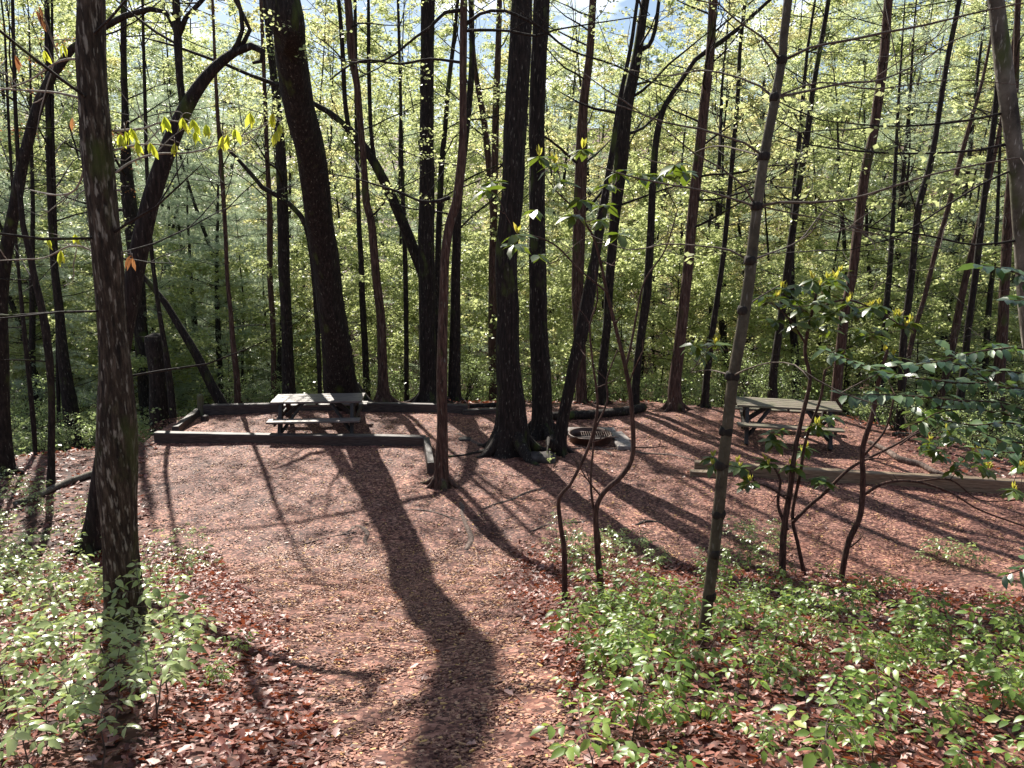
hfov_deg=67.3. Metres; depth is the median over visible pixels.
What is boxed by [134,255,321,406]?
sapling
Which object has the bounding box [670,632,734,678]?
seedling
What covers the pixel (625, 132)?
hardwood tree
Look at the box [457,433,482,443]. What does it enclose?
surface root
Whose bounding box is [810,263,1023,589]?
leafy shrub
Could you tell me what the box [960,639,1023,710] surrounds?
seedling
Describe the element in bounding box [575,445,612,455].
surface root
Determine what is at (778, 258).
sapling
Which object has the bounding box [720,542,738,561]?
seedling
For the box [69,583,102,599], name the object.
seedling
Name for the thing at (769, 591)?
seedling
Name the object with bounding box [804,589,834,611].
seedling
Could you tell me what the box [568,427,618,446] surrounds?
fire ring
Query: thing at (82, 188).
pine tree
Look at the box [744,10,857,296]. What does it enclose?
spring tree
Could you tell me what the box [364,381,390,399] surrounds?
understory shrub
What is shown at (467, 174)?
spring tree
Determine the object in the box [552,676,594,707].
seedling
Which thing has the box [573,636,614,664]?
seedling
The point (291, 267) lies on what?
pine tree
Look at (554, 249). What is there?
sapling
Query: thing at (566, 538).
seedling
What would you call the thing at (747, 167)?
spring tree
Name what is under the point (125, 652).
seedling
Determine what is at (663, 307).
sapling
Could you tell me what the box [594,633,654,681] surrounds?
seedling
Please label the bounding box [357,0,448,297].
spring tree
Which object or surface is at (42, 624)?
seedling
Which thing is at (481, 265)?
sapling
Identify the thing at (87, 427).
understory shrub
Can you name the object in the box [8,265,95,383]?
sapling
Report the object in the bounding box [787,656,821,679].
seedling
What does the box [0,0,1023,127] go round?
sky
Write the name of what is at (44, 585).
seedling
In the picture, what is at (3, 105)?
pine tree
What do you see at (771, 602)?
seedling
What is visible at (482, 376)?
understory shrub
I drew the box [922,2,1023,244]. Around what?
spring tree
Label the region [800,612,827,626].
seedling
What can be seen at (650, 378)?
understory shrub
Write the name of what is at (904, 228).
sapling
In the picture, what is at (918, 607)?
seedling
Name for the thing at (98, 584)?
seedling
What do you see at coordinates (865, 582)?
seedling
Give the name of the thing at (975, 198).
pine tree
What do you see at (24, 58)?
spring tree
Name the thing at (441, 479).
hardwood tree
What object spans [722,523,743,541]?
seedling
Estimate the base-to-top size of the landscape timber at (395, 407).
0.274 m
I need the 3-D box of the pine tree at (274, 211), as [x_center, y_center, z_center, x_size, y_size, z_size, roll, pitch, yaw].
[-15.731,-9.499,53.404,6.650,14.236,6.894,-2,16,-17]
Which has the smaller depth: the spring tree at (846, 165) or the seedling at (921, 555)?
the seedling at (921, 555)
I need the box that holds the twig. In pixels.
[300,531,355,544]
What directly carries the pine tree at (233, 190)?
on the ground
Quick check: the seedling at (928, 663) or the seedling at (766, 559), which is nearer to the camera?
the seedling at (928, 663)
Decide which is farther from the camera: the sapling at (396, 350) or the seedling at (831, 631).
the sapling at (396, 350)
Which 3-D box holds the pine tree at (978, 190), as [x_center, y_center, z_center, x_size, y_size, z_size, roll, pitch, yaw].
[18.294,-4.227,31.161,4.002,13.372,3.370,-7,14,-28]
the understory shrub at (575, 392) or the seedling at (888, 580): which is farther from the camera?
the understory shrub at (575, 392)
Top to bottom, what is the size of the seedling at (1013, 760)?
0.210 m
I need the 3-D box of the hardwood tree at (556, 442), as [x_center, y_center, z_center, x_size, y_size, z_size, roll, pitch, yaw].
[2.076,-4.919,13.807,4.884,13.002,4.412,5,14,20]
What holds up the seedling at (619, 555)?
on the ground
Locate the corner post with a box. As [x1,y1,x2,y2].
[196,394,203,415]
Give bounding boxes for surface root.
[347,524,369,544]
[406,509,479,520]
[433,449,483,456]
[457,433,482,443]
[459,502,473,549]
[482,487,545,508]
[530,520,590,531]
[570,447,693,460]
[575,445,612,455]
[635,520,665,525]
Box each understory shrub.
[10,368,61,429]
[10,374,96,451]
[10,394,96,456]
[11,404,95,451]
[11,411,46,447]
[12,407,56,454]
[13,435,30,456]
[16,400,95,449]
[19,421,72,453]
[56,410,95,449]
[78,411,95,442]
[79,431,140,446]
[80,394,139,427]
[137,412,150,440]
[138,402,205,439]
[138,430,149,443]
[175,373,217,414]
[194,368,258,402]
[220,377,277,402]
[256,371,307,401]
[277,356,322,393]
[296,386,323,393]
[354,354,390,395]
[355,346,416,400]
[355,359,388,386]
[357,368,395,397]
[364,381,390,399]
[368,363,419,400]
[373,369,419,396]
[375,371,419,400]
[409,371,462,394]
[447,341,495,400]
[447,345,485,399]
[461,357,488,401]
[461,372,488,401]
[463,385,488,402]
[477,363,530,400]
[482,359,558,397]
[522,366,565,400]
[525,382,563,401]
[551,379,594,401]
[554,347,629,399]
[562,356,608,399]
[586,364,640,401]
[608,370,653,395]
[609,365,647,401]
[619,372,667,401]
[640,359,698,404]
[640,365,720,401]
[640,380,666,402]
[652,366,700,402]
[662,354,739,406]
[682,343,780,407]
[682,367,753,406]
[683,378,723,405]
[687,375,718,404]
[699,341,796,407]
[740,364,800,398]
[758,358,812,398]
[778,379,830,400]
[810,369,869,421]
[814,376,911,423]
[849,391,895,425]
[857,390,895,423]
[858,381,935,431]
[898,404,966,433]
[905,410,983,444]
[906,384,976,435]
[909,396,1007,447]
[936,416,996,449]
[939,390,1022,460]
[947,384,1022,459]
[966,366,1023,461]
[982,425,1023,462]
[1005,427,1023,455]
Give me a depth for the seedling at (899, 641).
5.79 m
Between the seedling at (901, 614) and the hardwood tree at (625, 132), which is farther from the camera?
the hardwood tree at (625, 132)
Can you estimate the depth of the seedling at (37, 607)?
6.13 m
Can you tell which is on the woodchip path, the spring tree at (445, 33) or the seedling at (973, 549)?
the seedling at (973, 549)
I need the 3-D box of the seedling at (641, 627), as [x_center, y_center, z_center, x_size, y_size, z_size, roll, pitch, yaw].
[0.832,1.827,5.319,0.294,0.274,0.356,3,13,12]
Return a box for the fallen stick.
[940,605,1018,613]
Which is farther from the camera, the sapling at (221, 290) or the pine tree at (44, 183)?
the pine tree at (44, 183)
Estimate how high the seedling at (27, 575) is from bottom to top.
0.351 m
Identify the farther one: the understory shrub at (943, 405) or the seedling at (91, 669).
the understory shrub at (943, 405)
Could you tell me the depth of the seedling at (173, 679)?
4.55 m
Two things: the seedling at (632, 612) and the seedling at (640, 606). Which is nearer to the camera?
the seedling at (632, 612)
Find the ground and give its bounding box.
[0,108,1023,767]
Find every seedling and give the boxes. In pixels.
[0,467,17,479]
[0,476,21,485]
[0,482,24,506]
[0,507,21,523]
[0,511,7,527]
[0,515,22,536]
[0,534,18,557]
[0,534,40,567]
[0,535,30,553]
[0,544,46,570]
[0,545,37,571]
[0,549,35,577]
[0,558,13,568]
[0,558,32,589]
[0,564,15,576]
[0,567,11,575]
[0,576,30,621]
[0,577,13,594]
[0,579,44,615]
[0,581,29,616]
[0,612,57,654]
[0,625,36,654]
[0,628,84,689]
[0,632,49,715]
[0,647,34,689]
[0,663,28,712]
[0,666,94,750]
[0,672,62,767]
[0,698,93,767]
[1,540,17,551]
[1,561,36,587]
[2,575,43,601]
[10,592,80,619]
[10,601,77,647]
[13,527,50,553]
[13,528,32,541]
[13,544,37,558]
[15,480,45,494]
[16,559,61,587]
[17,479,52,501]
[17,551,56,577]
[18,469,43,490]
[19,613,102,659]
[20,491,38,505]
[23,582,81,618]
[25,499,46,516]
[26,552,74,589]
[26,603,96,646]
[27,652,114,755]
[28,616,115,681]
[29,572,102,605]
[32,493,60,518]
[32,528,52,540]
[32,574,135,668]
[34,577,69,596]
[36,566,98,601]
[37,500,68,518]
[39,554,98,601]
[40,561,93,602]
[41,546,68,560]
[44,634,140,707]
[45,666,155,767]
[49,519,74,537]
[51,573,91,605]
[54,647,135,721]
[57,529,87,554]
[58,611,109,651]
[64,544,82,555]
[65,628,172,720]
[69,562,102,593]
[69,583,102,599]
[75,549,100,561]
[79,565,148,591]
[80,572,101,593]
[83,642,149,680]
[85,618,153,675]
[99,559,165,634]
[102,632,206,725]
[103,612,159,647]
[103,613,144,642]
[107,618,201,699]
[108,568,166,606]
[119,640,208,707]
[124,574,191,637]
[135,610,204,658]
[139,541,161,560]
[142,555,163,575]
[145,586,210,634]
[145,595,171,622]
[146,552,173,579]
[146,567,164,590]
[153,528,184,558]
[153,612,216,649]
[161,604,227,653]
[168,546,194,569]
[171,556,195,578]
[176,551,201,573]
[178,523,195,545]
[183,544,214,568]
[186,526,207,548]
[196,653,231,676]
[199,557,224,571]
[199,663,234,687]
[216,628,258,661]
[529,695,650,767]
[540,592,607,656]
[544,538,560,547]
[544,550,559,562]
[547,511,570,541]
[552,610,617,658]
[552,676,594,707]
[553,522,574,543]
[562,566,607,620]
[563,632,632,675]
[564,518,586,553]
[567,529,601,554]
[567,543,592,560]
[567,547,581,562]
[567,547,606,575]
[567,559,582,568]
[571,591,611,625]
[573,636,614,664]
[576,596,626,620]
[576,637,611,665]
[577,546,604,560]
[581,628,633,648]
[582,583,623,622]
[583,672,649,732]
[586,660,624,686]
[591,610,639,640]
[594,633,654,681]
[597,570,637,598]
[598,603,649,632]
[599,524,613,541]
[599,583,636,610]
[600,530,615,546]
[600,592,651,627]
[601,539,627,565]
[601,613,662,667]
[601,634,662,676]
[602,561,629,577]
[603,538,627,553]
[603,558,631,574]
[603,583,651,611]
[604,630,673,678]
[605,528,627,545]
[607,615,649,653]
[609,645,694,741]
[610,569,665,616]
[610,620,661,643]
[612,740,707,767]
[613,621,654,654]
[614,693,666,731]
[619,531,646,548]
[624,540,651,574]
[624,604,663,625]
[625,584,663,616]
[627,528,656,551]
[630,566,678,596]
[630,637,663,650]
[631,605,657,625]
[635,552,665,574]
[638,578,695,628]
[638,663,723,727]
[642,649,709,708]
[644,545,670,564]
[644,693,685,739]
[645,593,707,666]
[647,580,673,597]
[647,600,692,628]
[649,584,677,605]
[655,548,671,562]
[655,620,692,651]
[659,626,721,668]
[660,580,701,617]
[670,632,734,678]
[678,589,727,628]
[689,671,747,725]
[691,547,723,572]
[692,565,704,582]
[692,610,735,628]
[696,581,744,629]
[697,557,730,573]
[697,604,754,654]
[702,551,733,587]
[714,634,788,699]
[715,575,738,594]
[716,594,763,625]
[717,570,737,590]
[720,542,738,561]
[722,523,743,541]
[725,611,751,628]
[725,618,779,670]
[726,515,758,536]
[729,587,748,604]
[732,540,762,567]
[732,562,747,576]
[733,550,752,566]
[733,701,793,765]
[734,581,769,614]
[735,534,759,553]
[738,589,788,634]
[739,522,756,535]
[741,529,758,539]
[742,572,781,592]
[743,581,772,602]
[743,590,772,613]
[743,646,807,685]
[748,593,782,617]
[750,603,808,659]
[751,546,766,559]
[753,640,804,664]
[753,708,799,746]
[754,540,778,555]
[754,553,778,565]
[756,573,789,596]
[757,562,780,574]
[760,615,808,649]
[760,659,815,694]
[761,527,779,539]
[761,614,786,625]
[764,534,790,550]
[765,592,813,631]
[766,518,780,530]
[767,527,780,537]
[770,694,893,767]
[772,562,799,583]
[773,586,809,632]
[776,590,809,610]
[777,578,807,593]
[779,578,810,609]
[780,594,816,611]
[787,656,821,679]
[793,580,848,622]
[795,622,852,651]
[796,643,840,667]
[796,676,882,755]
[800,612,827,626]
[802,576,830,590]
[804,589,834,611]
[808,620,839,639]
[809,717,895,767]
[811,603,839,626]
[813,563,839,581]
[814,672,883,729]
[819,597,871,629]
[820,692,877,762]
[825,660,863,692]
[830,589,866,610]
[830,640,930,724]
[832,595,877,617]
[834,584,874,609]
[835,573,857,586]
[835,624,895,668]
[838,698,908,761]
[844,633,870,651]
[852,572,882,593]
[853,587,879,606]
[854,634,909,671]
[860,581,885,593]
[860,614,917,680]
[863,644,889,663]
[869,601,924,630]
[869,692,970,741]
[871,575,893,589]
[873,630,920,662]
[877,630,924,662]
[878,571,906,588]
[884,600,945,642]
[885,576,910,591]
[892,600,937,637]
[892,648,941,678]
[894,623,953,658]
[905,589,964,649]
[906,629,945,658]
[909,724,1005,767]
[911,640,956,659]
[912,549,933,559]
[912,587,951,614]
[913,600,938,626]
[915,634,994,699]
[918,620,956,648]
[919,586,956,613]
[920,538,946,554]
[925,537,955,559]
[926,613,967,646]
[929,687,994,726]
[930,693,983,736]
[936,543,960,562]
[942,549,962,566]
[944,646,978,668]
[946,537,977,556]
[946,618,977,631]
[956,597,1023,644]
[957,542,979,565]
[957,547,991,564]
[957,620,1013,653]
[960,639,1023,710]
[960,646,1023,721]
[963,617,1023,669]
[964,601,1000,615]
[968,672,1020,714]
[976,659,1023,691]
[981,606,1023,637]
[982,663,1023,711]
[982,714,1023,751]
[983,601,1023,651]
[984,587,1012,600]
[987,747,1023,765]
[996,597,1023,623]
[996,635,1023,656]
[1011,576,1023,594]
[1013,697,1023,736]
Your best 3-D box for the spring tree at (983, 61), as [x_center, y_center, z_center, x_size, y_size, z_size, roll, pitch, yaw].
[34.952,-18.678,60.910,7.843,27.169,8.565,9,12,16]
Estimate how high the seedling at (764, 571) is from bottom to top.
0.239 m
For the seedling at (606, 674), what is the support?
on the ground
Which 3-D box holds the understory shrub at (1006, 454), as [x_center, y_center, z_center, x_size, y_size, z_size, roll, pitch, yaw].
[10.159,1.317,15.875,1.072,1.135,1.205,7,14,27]
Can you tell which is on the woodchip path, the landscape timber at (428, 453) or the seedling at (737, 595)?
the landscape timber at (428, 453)
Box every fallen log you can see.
[13,471,91,506]
[470,403,495,407]
[553,403,646,419]
[867,440,952,474]
[892,432,920,436]
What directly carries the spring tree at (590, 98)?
on the ground
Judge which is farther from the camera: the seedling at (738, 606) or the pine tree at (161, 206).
the pine tree at (161, 206)
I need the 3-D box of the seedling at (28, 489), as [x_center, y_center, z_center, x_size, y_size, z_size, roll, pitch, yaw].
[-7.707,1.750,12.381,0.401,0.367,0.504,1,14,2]
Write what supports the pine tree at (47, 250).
on the ground
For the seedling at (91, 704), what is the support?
on the ground
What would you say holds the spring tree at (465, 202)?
on the ground
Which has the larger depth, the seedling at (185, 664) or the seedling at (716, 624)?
the seedling at (716, 624)
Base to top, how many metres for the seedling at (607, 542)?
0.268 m
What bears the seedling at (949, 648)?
on the ground
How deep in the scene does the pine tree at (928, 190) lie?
55.78 m
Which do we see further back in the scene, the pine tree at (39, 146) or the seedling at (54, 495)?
the pine tree at (39, 146)
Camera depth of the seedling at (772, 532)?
10.75 m
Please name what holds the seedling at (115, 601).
on the ground
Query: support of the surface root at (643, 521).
on the ground
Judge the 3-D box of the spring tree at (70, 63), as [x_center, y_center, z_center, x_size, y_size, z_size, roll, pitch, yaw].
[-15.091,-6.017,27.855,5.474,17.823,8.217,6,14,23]
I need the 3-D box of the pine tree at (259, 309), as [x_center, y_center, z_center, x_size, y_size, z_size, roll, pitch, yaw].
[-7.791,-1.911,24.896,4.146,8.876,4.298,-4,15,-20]
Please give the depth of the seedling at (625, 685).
3.79 m
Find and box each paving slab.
[568,427,615,431]
[612,431,630,442]
[613,440,630,449]
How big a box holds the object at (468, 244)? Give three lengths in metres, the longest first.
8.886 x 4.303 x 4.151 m
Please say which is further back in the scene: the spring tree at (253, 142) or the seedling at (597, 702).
the spring tree at (253, 142)
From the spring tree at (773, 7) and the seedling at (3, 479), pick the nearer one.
the seedling at (3, 479)
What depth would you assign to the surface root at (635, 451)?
14.90 m
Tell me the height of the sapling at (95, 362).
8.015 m
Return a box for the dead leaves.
[0,398,1023,767]
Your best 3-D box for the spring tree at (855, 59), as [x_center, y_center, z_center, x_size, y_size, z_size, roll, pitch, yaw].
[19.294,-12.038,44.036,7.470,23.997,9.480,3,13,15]
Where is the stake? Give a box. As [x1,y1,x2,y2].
[201,415,208,420]
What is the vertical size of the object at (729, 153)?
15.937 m
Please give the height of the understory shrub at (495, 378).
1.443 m
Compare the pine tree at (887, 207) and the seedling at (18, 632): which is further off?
the pine tree at (887, 207)
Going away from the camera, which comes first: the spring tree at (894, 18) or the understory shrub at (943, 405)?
the understory shrub at (943, 405)
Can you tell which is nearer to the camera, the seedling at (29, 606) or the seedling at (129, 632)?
the seedling at (129, 632)
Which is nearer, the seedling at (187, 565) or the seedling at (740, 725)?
the seedling at (740, 725)
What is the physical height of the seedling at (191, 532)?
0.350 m
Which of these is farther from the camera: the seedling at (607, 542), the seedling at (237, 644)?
the seedling at (607, 542)
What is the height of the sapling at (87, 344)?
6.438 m
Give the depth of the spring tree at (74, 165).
25.74 m
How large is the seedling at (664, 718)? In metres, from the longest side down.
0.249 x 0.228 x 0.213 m
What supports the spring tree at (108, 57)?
on the ground
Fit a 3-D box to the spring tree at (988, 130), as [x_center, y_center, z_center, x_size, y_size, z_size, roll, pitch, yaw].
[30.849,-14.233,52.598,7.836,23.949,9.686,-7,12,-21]
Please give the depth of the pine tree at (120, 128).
30.42 m
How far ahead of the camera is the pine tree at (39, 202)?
24.35 m
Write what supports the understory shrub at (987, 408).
on the ground
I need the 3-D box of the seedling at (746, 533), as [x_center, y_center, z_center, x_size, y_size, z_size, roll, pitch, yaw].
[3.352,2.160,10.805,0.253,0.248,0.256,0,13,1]
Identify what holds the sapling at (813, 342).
on the ground
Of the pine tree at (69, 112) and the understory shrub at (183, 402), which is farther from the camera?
the pine tree at (69, 112)
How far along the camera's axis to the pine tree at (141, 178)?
27.02 m
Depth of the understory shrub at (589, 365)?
20.07 m
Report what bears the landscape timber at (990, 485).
on the ground
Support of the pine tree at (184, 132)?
on the ground
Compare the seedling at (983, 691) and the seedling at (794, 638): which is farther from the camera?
the seedling at (794, 638)
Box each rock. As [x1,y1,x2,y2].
[458,437,471,440]
[531,451,555,463]
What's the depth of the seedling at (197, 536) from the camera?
10.31 m
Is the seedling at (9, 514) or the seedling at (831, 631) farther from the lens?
the seedling at (9, 514)
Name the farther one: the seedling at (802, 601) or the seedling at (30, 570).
the seedling at (30, 570)
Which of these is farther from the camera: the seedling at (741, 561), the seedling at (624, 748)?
the seedling at (741, 561)
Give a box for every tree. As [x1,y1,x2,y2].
[0,0,78,486]
[0,0,84,439]
[0,0,88,449]
[0,0,91,372]
[0,0,95,455]
[0,0,97,358]
[0,0,134,450]
[0,0,149,446]
[0,0,150,449]
[0,0,183,406]
[0,0,218,441]
[0,0,244,478]
[0,0,316,640]
[0,3,152,388]
[0,8,96,392]
[0,19,38,256]
[0,36,77,285]
[0,38,78,225]
[0,125,97,417]
[0,149,71,380]
[0,149,97,430]
[0,154,85,277]
[0,179,90,435]
[3,168,96,374]
[6,0,258,423]
[13,157,136,426]
[15,0,166,280]
[15,15,122,351]
[20,83,83,264]
[27,0,135,208]
[27,29,150,316]
[35,113,89,279]
[36,188,188,423]
[55,70,209,354]
[57,0,265,560]
[61,70,167,280]
[62,157,152,377]
[63,183,227,410]
[66,45,181,330]
[69,0,241,414]
[77,95,233,399]
[97,0,238,382]
[106,36,258,329]
[106,50,221,304]
[113,81,245,412]
[114,39,204,319]
[118,89,246,418]
[119,68,310,402]
[120,0,335,402]
[123,75,217,255]
[132,0,253,305]
[136,118,263,413]
[140,18,293,268]
[144,32,272,338]
[144,275,227,403]
[144,333,169,435]
[145,0,453,401]
[155,88,281,409]
[170,0,335,397]
[173,155,277,379]
[174,202,305,402]
[175,145,265,400]
[185,0,309,351]
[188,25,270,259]
[203,77,343,362]
[206,188,322,402]
[210,0,346,285]
[211,0,372,389]
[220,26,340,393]
[227,149,321,393]
[230,0,295,393]
[231,195,322,393]
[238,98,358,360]
[240,0,419,398]
[241,0,381,390]
[248,142,311,299]
[254,26,369,315]
[255,0,750,491]
[265,0,475,401]
[266,0,373,413]
[287,5,391,366]
[288,76,403,379]
[298,101,395,319]
[306,0,435,270]
[313,0,458,395]
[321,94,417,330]
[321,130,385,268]
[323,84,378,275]
[326,0,454,400]
[329,0,551,402]
[350,0,467,360]
[353,0,491,347]
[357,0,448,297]
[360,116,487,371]
[373,85,492,345]
[379,0,467,288]
[396,0,556,301]
[396,0,586,214]
[396,26,480,326]
[405,0,455,402]
[405,53,487,329]
[412,0,578,362]
[434,84,528,388]
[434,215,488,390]
[435,53,528,333]
[445,0,593,402]
[448,225,528,392]
[449,0,602,384]
[467,0,698,404]
[468,32,557,327]
[471,32,558,335]
[475,0,546,465]
[490,46,568,263]
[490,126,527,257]
[499,64,620,401]
[500,13,596,310]
[517,49,596,335]
[518,206,571,382]
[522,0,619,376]
[523,80,596,309]
[523,108,652,389]
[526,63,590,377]
[528,0,568,440]
[540,0,638,466]
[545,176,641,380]
[546,0,753,405]
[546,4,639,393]
[551,25,645,261]
[552,0,1023,649]
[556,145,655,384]
[566,0,743,391]
[568,106,636,340]
[570,0,706,345]
[574,32,684,322]
[587,47,674,298]
[594,0,709,398]
[595,70,730,348]
[598,41,756,386]
[613,70,695,339]
[622,0,734,303]
[624,56,744,388]
[632,0,943,404]
[633,211,721,346]
[638,0,867,412]
[639,4,770,273]
[640,0,908,407]
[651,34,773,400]
[657,0,792,391]
[657,17,751,346]
[658,26,784,381]
[661,28,812,404]
[678,0,1023,356]
[679,0,923,397]
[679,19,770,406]
[685,0,783,275]
[685,0,834,263]
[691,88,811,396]
[697,12,811,292]
[699,0,852,395]
[701,54,843,399]
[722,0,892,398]
[727,0,862,356]
[728,0,839,287]
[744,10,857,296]
[750,0,878,251]
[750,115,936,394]
[751,0,910,400]
[756,2,905,352]
[758,0,941,338]
[758,4,942,414]
[759,0,881,393]
[767,105,850,392]
[775,3,931,366]
[778,1,892,300]
[790,0,1023,431]
[792,0,981,415]
[804,20,1006,392]
[806,0,977,385]
[809,27,928,388]
[813,23,1023,425]
[823,213,963,420]
[824,1,973,330]
[825,185,934,385]
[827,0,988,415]
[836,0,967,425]
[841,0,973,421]
[841,136,931,289]
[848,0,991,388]
[863,17,1023,391]
[866,0,1008,343]
[868,48,968,413]
[878,7,1023,436]
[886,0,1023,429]
[887,130,952,280]
[892,4,1023,435]
[895,81,1023,415]
[896,205,1017,438]
[900,0,1023,417]
[901,0,1023,365]
[907,186,1023,427]
[910,0,1021,333]
[912,2,1023,244]
[913,41,1023,396]
[916,55,1023,345]
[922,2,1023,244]
[926,110,1023,327]
[927,22,1023,442]
[927,147,1002,306]
[945,0,1023,458]
[947,67,1023,346]
[956,37,1023,228]
[966,10,1023,299]
[969,168,1021,403]
[970,30,1023,219]
[979,48,1023,436]
[979,88,1023,363]
[980,280,1020,363]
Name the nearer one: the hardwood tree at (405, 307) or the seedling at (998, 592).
the seedling at (998, 592)
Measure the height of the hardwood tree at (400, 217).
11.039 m
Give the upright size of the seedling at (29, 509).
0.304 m
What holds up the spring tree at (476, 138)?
on the ground
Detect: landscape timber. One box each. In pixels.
[153,431,425,445]
[172,409,199,430]
[203,400,363,415]
[364,402,467,413]
[423,437,433,473]
[462,408,495,414]
[690,469,715,477]
[694,460,1023,493]
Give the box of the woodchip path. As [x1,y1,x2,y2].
[138,399,1023,767]
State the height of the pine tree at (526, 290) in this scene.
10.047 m
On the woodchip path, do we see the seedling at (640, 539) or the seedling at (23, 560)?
the seedling at (640, 539)
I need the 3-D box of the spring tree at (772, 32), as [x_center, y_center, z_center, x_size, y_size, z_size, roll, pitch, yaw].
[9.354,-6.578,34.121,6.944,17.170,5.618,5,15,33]
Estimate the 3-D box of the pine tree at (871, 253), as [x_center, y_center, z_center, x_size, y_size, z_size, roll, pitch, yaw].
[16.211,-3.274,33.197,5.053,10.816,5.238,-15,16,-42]
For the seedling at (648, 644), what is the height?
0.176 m
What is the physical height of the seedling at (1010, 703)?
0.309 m
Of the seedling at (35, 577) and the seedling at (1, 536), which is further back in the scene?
the seedling at (1, 536)
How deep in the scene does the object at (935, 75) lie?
32.08 m
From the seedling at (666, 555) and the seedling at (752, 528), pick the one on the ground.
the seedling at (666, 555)
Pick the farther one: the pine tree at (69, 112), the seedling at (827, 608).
the pine tree at (69, 112)
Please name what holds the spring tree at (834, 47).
on the ground
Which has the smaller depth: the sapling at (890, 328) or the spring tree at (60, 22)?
the sapling at (890, 328)
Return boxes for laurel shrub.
[469,138,697,601]
[680,265,924,575]
[838,345,1023,581]
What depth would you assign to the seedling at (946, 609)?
7.48 m
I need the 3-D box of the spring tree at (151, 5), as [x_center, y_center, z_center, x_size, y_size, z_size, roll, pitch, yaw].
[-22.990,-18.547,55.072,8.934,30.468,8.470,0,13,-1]
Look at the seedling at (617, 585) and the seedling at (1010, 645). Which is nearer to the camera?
the seedling at (1010, 645)
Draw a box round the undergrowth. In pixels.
[10,309,1023,461]
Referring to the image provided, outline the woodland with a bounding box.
[0,0,1023,300]
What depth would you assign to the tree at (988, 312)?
21.83 m
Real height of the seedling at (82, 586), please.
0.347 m
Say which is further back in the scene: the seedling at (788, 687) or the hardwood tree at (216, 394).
the hardwood tree at (216, 394)
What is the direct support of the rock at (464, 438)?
on the woodchip path
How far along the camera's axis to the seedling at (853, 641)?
6.01 m
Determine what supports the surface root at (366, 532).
on the woodchip path
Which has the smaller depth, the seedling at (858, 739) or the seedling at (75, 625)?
the seedling at (858, 739)
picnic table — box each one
[266,393,368,433]
[735,396,844,449]
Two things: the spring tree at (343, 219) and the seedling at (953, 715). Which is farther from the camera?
the spring tree at (343, 219)
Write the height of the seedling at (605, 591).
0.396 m
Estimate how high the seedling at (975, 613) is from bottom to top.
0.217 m
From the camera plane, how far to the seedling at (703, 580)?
8.71 m
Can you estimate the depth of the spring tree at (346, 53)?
59.52 m
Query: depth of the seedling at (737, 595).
7.49 m
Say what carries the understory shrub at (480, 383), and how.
on the ground
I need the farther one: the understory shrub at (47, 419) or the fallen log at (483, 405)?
the understory shrub at (47, 419)
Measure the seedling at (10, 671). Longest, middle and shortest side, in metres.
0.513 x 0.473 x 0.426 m
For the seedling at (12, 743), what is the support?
on the ground
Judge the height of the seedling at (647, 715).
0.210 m
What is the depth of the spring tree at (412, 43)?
38.36 m
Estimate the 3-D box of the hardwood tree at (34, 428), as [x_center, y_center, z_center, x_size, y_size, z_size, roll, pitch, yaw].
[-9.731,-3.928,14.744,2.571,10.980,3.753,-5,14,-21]
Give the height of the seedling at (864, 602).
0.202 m
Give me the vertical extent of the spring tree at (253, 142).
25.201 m
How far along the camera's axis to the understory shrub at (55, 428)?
21.67 m
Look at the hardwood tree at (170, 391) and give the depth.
17.09 m
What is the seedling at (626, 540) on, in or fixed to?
on the woodchip path
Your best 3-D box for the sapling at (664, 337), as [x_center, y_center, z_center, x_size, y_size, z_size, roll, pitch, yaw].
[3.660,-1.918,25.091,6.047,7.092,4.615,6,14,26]
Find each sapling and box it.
[0,218,124,448]
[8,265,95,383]
[9,300,96,426]
[10,247,94,410]
[20,233,195,406]
[36,221,244,447]
[36,263,209,440]
[134,226,297,402]
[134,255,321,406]
[205,223,408,387]
[209,282,322,392]
[222,196,418,373]
[299,253,419,384]
[345,247,486,390]
[366,240,487,386]
[391,231,531,398]
[407,170,592,358]
[447,239,586,376]
[467,215,610,382]
[517,214,706,399]
[522,226,668,377]
[585,203,763,400]
[586,167,798,387]
[666,225,836,396]
[691,238,835,399]
[714,286,861,404]
[743,236,911,422]
[776,252,945,424]
[789,196,1023,423]
[798,255,979,424]
[871,228,1023,429]
[921,275,1023,431]
[929,301,1023,421]
[948,257,1021,401]
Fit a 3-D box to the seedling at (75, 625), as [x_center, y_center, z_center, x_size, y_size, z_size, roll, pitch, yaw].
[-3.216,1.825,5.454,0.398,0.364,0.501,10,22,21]
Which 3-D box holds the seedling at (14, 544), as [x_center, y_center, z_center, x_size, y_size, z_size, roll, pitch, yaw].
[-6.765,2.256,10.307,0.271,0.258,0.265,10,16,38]
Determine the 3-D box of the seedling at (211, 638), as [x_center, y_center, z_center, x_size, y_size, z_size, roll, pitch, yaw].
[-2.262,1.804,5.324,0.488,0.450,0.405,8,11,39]
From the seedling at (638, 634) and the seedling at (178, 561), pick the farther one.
the seedling at (178, 561)
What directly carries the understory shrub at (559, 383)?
on the ground
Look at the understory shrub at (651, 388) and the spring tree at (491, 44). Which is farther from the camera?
the spring tree at (491, 44)

